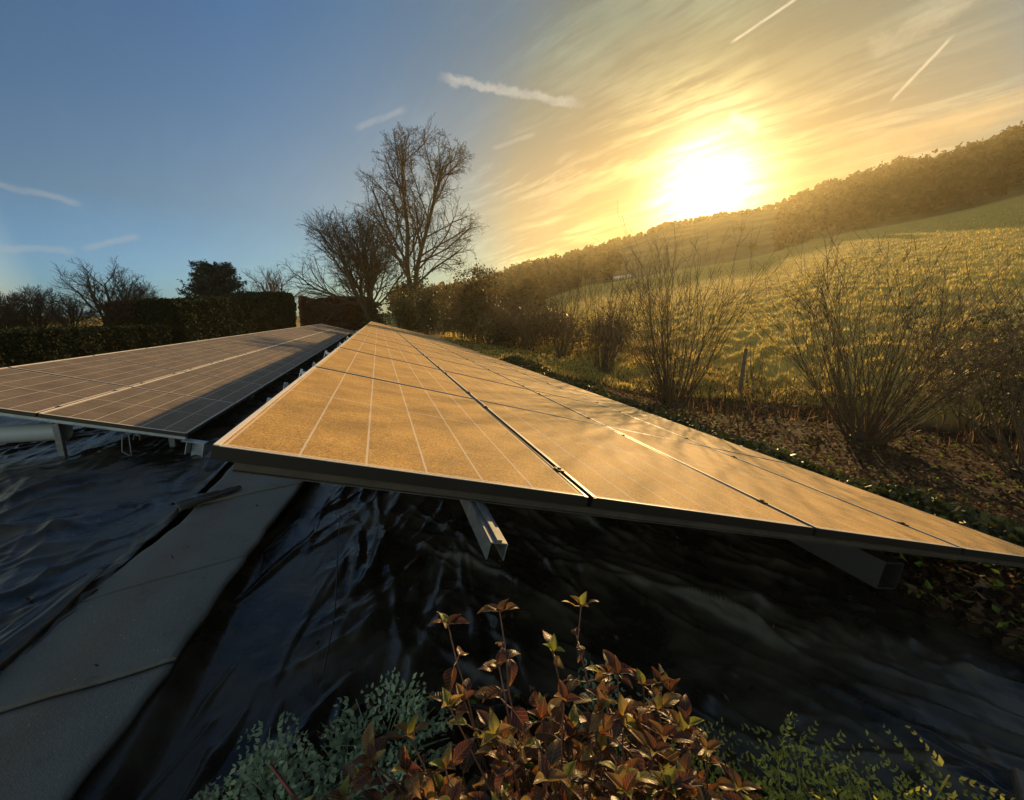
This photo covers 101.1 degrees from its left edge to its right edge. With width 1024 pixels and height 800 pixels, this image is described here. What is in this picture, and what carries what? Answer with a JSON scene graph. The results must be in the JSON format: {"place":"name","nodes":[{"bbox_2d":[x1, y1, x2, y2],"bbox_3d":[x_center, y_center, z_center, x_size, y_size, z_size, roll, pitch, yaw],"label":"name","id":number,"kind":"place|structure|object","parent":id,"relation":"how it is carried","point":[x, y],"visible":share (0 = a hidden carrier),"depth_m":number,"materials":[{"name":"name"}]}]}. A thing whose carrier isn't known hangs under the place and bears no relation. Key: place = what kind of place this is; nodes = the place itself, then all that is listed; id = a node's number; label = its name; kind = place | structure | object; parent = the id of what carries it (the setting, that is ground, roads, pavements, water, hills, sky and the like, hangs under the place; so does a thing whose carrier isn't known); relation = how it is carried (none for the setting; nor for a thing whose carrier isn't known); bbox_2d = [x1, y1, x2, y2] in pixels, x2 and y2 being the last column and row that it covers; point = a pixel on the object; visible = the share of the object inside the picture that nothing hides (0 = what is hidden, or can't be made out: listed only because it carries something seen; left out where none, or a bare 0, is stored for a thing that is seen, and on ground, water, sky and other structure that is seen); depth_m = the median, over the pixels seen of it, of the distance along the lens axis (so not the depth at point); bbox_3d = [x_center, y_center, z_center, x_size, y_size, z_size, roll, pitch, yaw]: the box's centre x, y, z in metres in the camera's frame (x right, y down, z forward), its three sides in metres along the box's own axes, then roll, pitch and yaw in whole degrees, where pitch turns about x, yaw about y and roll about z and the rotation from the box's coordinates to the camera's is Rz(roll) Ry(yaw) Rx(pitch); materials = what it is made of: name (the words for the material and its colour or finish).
{"place":"outdoors","nodes":[
{"label":"outdoors","id":0,"kind":"place"},
{"bbox_2d":[0,0,1023,316],"label":"sky","id":1,"kind":"structure","parent":0,"point":[157,137],"materials":[{"name":"blue"}]},
{"bbox_2d":[6,177,1023,799],"bbox_3d":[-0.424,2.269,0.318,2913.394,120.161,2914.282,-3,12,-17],"label":"ground","id":2,"kind":"structure","parent":0,"point":[718,229],"depth_m":19.02,"materials":[{"name":"plant"}]},
{"bbox_2d":[0,290,44,328],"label":"bare tree","id":3,"kind":"object","parent":2,"relation":"on","point":[7,308],"visible":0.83,"depth_m":17.82,"materials":[{"name":"brown plant"}]},
{"bbox_2d":[5,284,70,328],"bbox_3d":[-21.633,-3.757,18.992,2.630,2.908,2.366,3,12,16],"label":"bare tree","id":4,"kind":"object","parent":2,"relation":"on","point":[49,313],"visible":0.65,"depth_m":18.95,"materials":[{"name":"brown plant"}]},
{"bbox_2d":[41,291,105,326],"bbox_3d":[-21.607,-3.947,20.625,2.796,2.654,2.345,-3,12,-17],"label":"bare tree","id":5,"kind":"object","parent":2,"relation":"on","point":[73,309],"visible":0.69,"depth_m":20.49,"materials":[{"name":"brown plant"}]},
{"bbox_2d":[0,322,171,367],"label":"hedge","id":6,"kind":"object","parent":2,"relation":"on","point":[25,346],"visible":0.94,"depth_m":12.82,"materials":[{"name":"green plant"}]},
{"bbox_2d":[48,257,154,325],"bbox_3d":[-20.441,-5.069,21.325,4.031,4.664,3.699,-9,14,-37],"label":"bare tree","id":7,"kind":"object","parent":2,"relation":"on","point":[92,294],"visible":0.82,"depth_m":21.14,"materials":[{"name":"brown plant"}]},
{"bbox_2d":[105,299,133,324],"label":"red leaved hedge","id":8,"kind":"object","parent":2,"relation":"on","point":[127,310],"visible":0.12,"depth_m":21.47,"materials":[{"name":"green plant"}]},
{"bbox_2d":[107,278,162,301],"bbox_3d":[-20.097,-4.862,22.838,3.302,3.568,2.494,-3,12,-17],"label":"bare tree","id":9,"kind":"object","parent":2,"relation":"on","point":[134,292],"visible":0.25,"depth_m":22.30,"materials":[{"name":"brown plant"}]},
{"bbox_2d":[0,333,352,653],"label":"plastic sheet","id":10,"kind":"object","parent":2,"relation":"on","point":[55,535],"visible":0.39,"depth_m":3.21,"materials":[{"name":"black plastic"}]},
{"bbox_2d":[0,423,72,443],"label":"drain pipe","id":11,"kind":"object","parent":10,"relation":"on","point":[26,433],"visible":0.76,"depth_m":3.96,"materials":[{"name":"grey plastic"}]},
{"bbox_2d":[0,569,104,670],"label":"plastic flap","id":12,"kind":"object","parent":10,"relation":"on","point":[19,634],"visible":1,"depth_m":1.93,"materials":[{"name":"black plastic"}]},
{"bbox_2d":[0,324,352,456],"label":"solar array","id":13,"kind":"object","parent":2,"relation":"on","point":[172,393],"visible":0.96,"depth_m":5.42,"materials":[{"name":"glass solar cells"},{"name":"metal"},{"name":"zinc"}]},
{"bbox_2d":[173,259,246,298],"bbox_3d":[-20.346,-6.988,28.883,4.922,5.154,4.886,-3,12,-17],"label":"evergreen tree","id":14,"kind":"object","parent":2,"relation":"on","point":[207,279],"visible":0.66,"depth_m":27.93,"materials":[{"name":"green plant"}]},
{"bbox_2d":[128,290,296,343],"bbox_3d":[-15.796,-4.928,24.399,2.476,3.468,15.710,-2,11,-11],"label":"clipped hedge","id":15,"kind":"object","parent":2,"relation":"on","point":[195,318],"visible":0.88,"depth_m":20.16,"materials":[{"name":"green plant"}]},
{"bbox_2d":[234,264,307,303],"bbox_3d":[-22.837,-9.762,39.724,5.762,6.509,6.127,6,13,27],"label":"bare tree","id":16,"kind":"object","parent":2,"relation":"on","point":[273,288],"visible":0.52,"depth_m":39.81,"materials":[{"name":"brown plant"}]},
{"bbox_2d":[297,295,367,330],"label":"copper hedge","id":17,"kind":"object","parent":2,"relation":"on","point":[347,318],"visible":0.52,"depth_m":37.04,"materials":[{"name":"brown plant"}]},
{"bbox_2d":[276,198,431,330],"bbox_3d":[-13.383,-11.798,36.992,12.443,11.980,11.084,-3,12,-17],"label":"bare tree","id":18,"kind":"object","parent":2,"relation":"on","point":[368,265],"visible":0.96,"depth_m":35.83,"materials":[{"name":"brown plant"}]},
{"bbox_2d":[381,287,421,331],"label":"scrub bush","id":19,"kind":"object","parent":2,"relation":"on","point":[401,315],"visible":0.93,"depth_m":35.84,"materials":[{"name":"green plant"}]},
{"bbox_2d":[347,114,489,330],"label":"bare tree","id":20,"kind":"object","parent":2,"relation":"on","point":[404,182],"visible":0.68,"depth_m":41.32,"materials":[{"name":"brown plant"}]},
{"bbox_2d":[409,281,451,334],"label":"scrub bush","id":21,"kind":"object","parent":2,"relation":"on","point":[426,310],"visible":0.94,"depth_m":32.83,"materials":[{"name":"green plant"}]},
{"bbox_2d":[418,284,457,330],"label":"scrub bush","id":22,"kind":"object","parent":2,"relation":"on","point":[442,298],"visible":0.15,"depth_m":41.51,"materials":[{"name":"green plant"}]},
{"bbox_2d":[436,287,487,338],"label":"scrub bush","id":23,"kind":"object","parent":2,"relation":"on","point":[449,316],"visible":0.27,"depth_m":28.86,"materials":[{"name":"green plant"}]},
{"bbox_2d":[447,258,503,342],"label":"scrub bush","id":24,"kind":"object","parent":2,"relation":"on","point":[466,301],"visible":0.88,"depth_m":24.85,"materials":[{"name":"green plant"}]},
{"bbox_2d":[457,303,516,341],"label":"scrub bush","id":25,"kind":"object","parent":2,"relation":"on","point":[485,327],"visible":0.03,"depth_m":26.91,"materials":[{"name":"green plant"}]},
{"bbox_2d":[430,275,547,322],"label":"copse","id":26,"kind":"object","parent":2,"relation":"on","point":[514,289],"visible":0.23,"depth_m":62.76,"materials":[{"name":"plant"}]},
{"bbox_2d":[463,304,531,348],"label":"scrub bush","id":27,"kind":"object","parent":2,"relation":"on","point":[498,334],"visible":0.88,"depth_m":21.97,"materials":[{"name":"green plant"}]},
{"bbox_2d":[470,285,527,344],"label":"coppiced shrub","id":28,"kind":"object","parent":2,"relation":"on","point":[500,306],"visible":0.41,"depth_m":23.80,"materials":[{"name":"brown plant"}]},
{"bbox_2d":[200,681,815,799],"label":"bed litter","id":29,"kind":"object","parent":2,"relation":"on","point":[532,718],"visible":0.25,"depth_m":1.53,"materials":[{"name":"brown plant"}]},
{"bbox_2d":[189,711,313,799],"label":"feathery weed","id":30,"kind":"object","parent":29,"relation":"on","point":[257,759],"visible":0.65,"depth_m":1.38,"materials":[{"name":"green plant"}]},
{"bbox_2d":[270,764,295,795],"bbox_3d":[-0.247,1.142,0.869,0.720,0.526,0.017,6,13,27],"label":"bramble cane","id":31,"kind":"object","parent":29,"relation":"on","point":[282,780],"visible":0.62,"depth_m":0.96,"materials":[{"name":"red plant"}]},
{"bbox_2d":[246,781,323,799],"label":"feathery weed","id":32,"kind":"object","parent":29,"relation":"on","point":[279,792],"visible":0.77,"depth_m":1.25,"materials":[{"name":"green plant"}]},
{"bbox_2d":[224,736,374,799],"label":"feathery weed","id":33,"kind":"object","parent":29,"relation":"on","point":[284,767],"visible":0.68,"depth_m":1.33,"materials":[{"name":"green plant"}]},
{"bbox_2d":[294,682,410,799],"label":"feathery weed","id":34,"kind":"object","parent":29,"relation":"on","point":[339,740],"visible":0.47,"depth_m":1.45,"materials":[{"name":"green plant"}]},
{"bbox_2d":[312,744,415,799],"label":"feathery weed","id":35,"kind":"object","parent":29,"relation":"on","point":[403,773],"visible":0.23,"depth_m":1.34,"materials":[{"name":"green plant"}]},
{"bbox_2d":[309,667,454,796],"bbox_3d":[-0.407,1.185,1.458,0.495,0.204,0.461,8,14,36],"label":"feathery weed","id":36,"kind":"object","parent":29,"relation":"on","point":[413,705],"visible":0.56,"depth_m":1.54,"materials":[{"name":"green plant"}]},
{"bbox_2d":[536,658,671,760],"bbox_3d":[0.369,1.207,1.589,0.425,0.205,0.486,-10,15,-42],"label":"feathery weed","id":37,"kind":"object","parent":29,"relation":"on","point":[591,695],"visible":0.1,"depth_m":1.69,"materials":[{"name":"green plant"}]},
{"bbox_2d":[615,716,787,799],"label":"yellow sprig","id":38,"kind":"object","parent":29,"relation":"on","point":[734,767],"visible":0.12,"depth_m":1.16,"materials":[{"name":"green plant"}]},
{"bbox_2d":[619,747,803,799],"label":"yellow sprig","id":39,"kind":"object","parent":29,"relation":"on","point":[756,779],"visible":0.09,"depth_m":1.07,"materials":[{"name":"green plant"}]},
{"bbox_2d":[700,756,783,799],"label":"yellow sprig","id":40,"kind":"object","parent":29,"relation":"on","point":[711,780],"visible":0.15,"depth_m":1.05,"materials":[{"name":"green plant"}]},
{"bbox_2d":[691,712,865,799],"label":"yellow sprig","id":41,"kind":"object","parent":29,"relation":"on","point":[789,778],"visible":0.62,"depth_m":1.07,"materials":[{"name":"green plant"}]},
{"bbox_2d":[738,712,1014,799],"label":"yellow sprig","id":42,"kind":"object","parent":29,"relation":"on","point":[954,795],"visible":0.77,"depth_m":1.13,"materials":[{"name":"green plant"}]},
{"bbox_2d":[817,757,998,799],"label":"yellow sprig","id":43,"kind":"object","parent":29,"relation":"on","point":[865,787],"visible":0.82,"depth_m":1.10,"materials":[{"name":"green plant"}]},
{"bbox_2d":[507,274,511,285],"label":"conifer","id":44,"kind":"object","parent":2,"relation":"on","point":[509,281],"visible":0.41,"depth_m":121.35,"materials":[{"name":"green plant"}]},
{"bbox_2d":[14,334,1023,780],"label":"leaf litter","id":45,"kind":"object","parent":2,"relation":"on","point":[976,608],"visible":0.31,"depth_m":6.28,"materials":[{"name":"brown plant"}]},
{"bbox_2d":[474,296,571,339],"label":"scrub bush","id":46,"kind":"object","parent":2,"relation":"on","point":[527,311],"visible":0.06,"depth_m":25.07,"materials":[{"name":"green plant"}]},
{"bbox_2d":[290,591,762,799],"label":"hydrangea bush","id":47,"kind":"object","parent":2,"relation":"on","point":[654,768],"visible":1,"depth_m":0.74,"materials":[{"name":"brown plant"}]},
{"bbox_2d":[489,277,566,351],"bbox_3d":[0.821,-4.136,20.450,3.222,3.748,3.420,-8,14,-36],"label":"coppiced shrub","id":48,"kind":"object","parent":2,"relation":"on","point":[525,344],"visible":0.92,"depth_m":20.26,"materials":[{"name":"brown plant"}]},
{"bbox_2d":[501,296,592,346],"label":"scrub bush","id":49,"kind":"object","parent":2,"relation":"on","point":[544,336],"visible":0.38,"depth_m":21.76,"materials":[{"name":"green plant"}]},
{"bbox_2d":[72,481,1023,799],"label":"plastic sheet","id":50,"kind":"object","parent":2,"relation":"on","point":[952,695],"visible":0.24,"depth_m":2.15,"materials":[{"name":"black plastic"}]},
{"bbox_2d":[0,663,174,799],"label":"felt mat","id":51,"kind":"object","parent":50,"relation":"on","point":[59,747],"visible":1,"depth_m":1.43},
{"bbox_2d":[0,557,246,713],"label":"felt mat","id":52,"kind":"object","parent":50,"relation":"on","point":[125,633],"visible":0.98,"depth_m":1.85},
{"bbox_2d":[83,484,301,600],"bbox_3d":[-1.971,0.878,2.833,0.686,0.056,1.406,-2,12,-12],"label":"felt mat","id":53,"kind":"object","parent":50,"relation":"on","point":[213,533],"visible":0.96,"depth_m":2.69,"materials":[{"name":"grey fabric"}]},
{"bbox_2d":[197,464,304,505],"bbox_3d":[-2.484,0.489,4.729,0.833,0.066,3.034,-3,12,-17],"label":"felt mat","id":54,"kind":"object","parent":50,"relation":"on","point":[248,483],"visible":0.09,"depth_m":3.55,"materials":[{"name":"grey fabric"}]},
{"bbox_2d":[171,485,241,510],"bbox_3d":[-2.348,0.736,3.267,0.180,0.056,0.441,8,14,34],"label":"plastic flap","id":55,"kind":"object","parent":54,"relation":"on","point":[189,502],"visible":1,"depth_m":3.18,"materials":[{"name":"black plastic"}]},
{"bbox_2d":[323,514,340,672],"bbox_3d":[-1.038,1.010,2.489,0.030,0.021,1.501,-4,12,-19],"label":"cord","id":56,"kind":"object","parent":50,"relation":"on","point":[335,600],"visible":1,"depth_m":2.20,"materials":[{"name":"black plastic"}]},
{"bbox_2d":[1010,767,1023,799],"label":"paving slab","id":57,"kind":"structure","parent":50,"relation":"on","point":[1017,776],"depth_m":1.46,"materials":[{"name":"grey concrete"}]},
{"bbox_2d":[520,253,610,357],"bbox_3d":[2.334,-3.953,17.765,3.953,4.748,3.093,11,15,43],"label":"coppiced shrub","id":58,"kind":"object","parent":2,"relation":"on","point":[560,352],"visible":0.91,"depth_m":18.02,"materials":[{"name":"brown plant"}]},
{"bbox_2d":[558,299,650,354],"bbox_3d":[4.021,-3.316,18.475,4.827,2.418,4.466,-11,16,-44],"label":"scrub bush","id":59,"kind":"object","parent":2,"relation":"on","point":[580,337],"visible":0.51,"depth_m":18.32,"materials":[{"name":"brown plant"}]},
{"bbox_2d":[575,248,655,373],"bbox_3d":[3.664,-3.074,14.850,2.948,4.492,3.231,2,11,11],"label":"coppiced shrub","id":60,"kind":"object","parent":2,"relation":"on","point":[603,368],"visible":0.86,"depth_m":15.01,"materials":[{"name":"brown plant"}]},
{"bbox_2d":[210,321,1023,567],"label":"solar array","id":61,"kind":"object","parent":2,"relation":"on","point":[376,405],"visible":0.98,"depth_m":2.12,"materials":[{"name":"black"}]},
{"bbox_2d":[787,539,903,588],"bbox_3d":[1.744,0.730,4.033,0.208,0.202,3.300,-3,12,-17],"label":"box tube","id":62,"kind":"object","parent":61,"relation":"attached to","point":[876,569],"visible":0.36,"depth_m":2.57,"materials":[{"name":"black galvanised steel"}]},
{"bbox_2d":[565,190,793,409],"bbox_3d":[4.030,-2.108,10.189,5.286,4.964,4.183,-3,12,-17],"label":"coppiced shrub","id":63,"kind":"object","parent":2,"relation":"on","point":[667,392],"visible":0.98,"depth_m":10.17,"materials":[{"name":"brown plant"}]},
{"bbox_2d":[384,120,1023,314],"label":"woodland","id":64,"kind":"object","parent":2,"relation":"on","point":[961,176],"visible":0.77,"depth_m":100.61,"materials":[{"name":"green plant"}]},
{"bbox_2d":[442,202,1023,429],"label":"pasture grass","id":65,"kind":"structure","parent":2,"relation":"on","point":[597,376],"depth_m":19.41,"materials":[{"name":"green plant"}]},
{"bbox_2d":[738,348,747,391],"bbox_3d":[6.496,-0.669,11.909,0.110,1.572,0.169,-35,37,-71],"label":"fence post","id":66,"kind":"object","parent":2,"relation":"on","point":[742,372],"visible":0.85,"depth_m":11.84,"materials":[{"name":"brown wood"}]},
{"bbox_2d":[715,364,777,429],"bbox_3d":[4.626,0.019,8.382,1.067,1.380,0.726,2,11,8],"label":"sapling","id":67,"kind":"object","parent":2,"relation":"on","point":[743,406],"visible":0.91,"depth_m":8.43,"materials":[{"name":"brown plant"}]},
{"bbox_2d":[746,332,767,383],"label":"sapling","id":68,"kind":"object","parent":2,"relation":"on","point":[755,362],"visible":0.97,"depth_m":12.58,"materials":[{"name":"brown plant"}]},
{"bbox_2d":[500,354,1023,576],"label":"undergrowth","id":69,"kind":"object","parent":2,"relation":"on","point":[974,518],"visible":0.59,"depth_m":4.05,"materials":[{"name":"green plant"}]},
{"bbox_2d":[735,200,1023,445],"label":"coppiced shrub","id":70,"kind":"object","parent":2,"relation":"on","point":[868,434],"visible":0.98,"depth_m":7.45,"materials":[{"name":"brown plant"}]},
{"bbox_2d":[894,274,1023,450],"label":"scrub bush","id":71,"kind":"object","parent":2,"relation":"on","point":[1018,350],"visible":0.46,"depth_m":8.05,"materials":[{"name":"brown plant"}]},
{"bbox_2d":[899,274,1023,478],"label":"coppiced shrub","id":72,"kind":"object","parent":2,"relation":"on","point":[1019,467],"visible":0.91,"depth_m":6.59,"materials":[{"name":"brown plant"}]},
{"bbox_2d":[515,323,1017,452],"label":"dry grass","id":73,"kind":"structure","parent":0,"point":[758,383],"depth_m":12.05,"materials":[{"name":"brown plant"}]}
]}

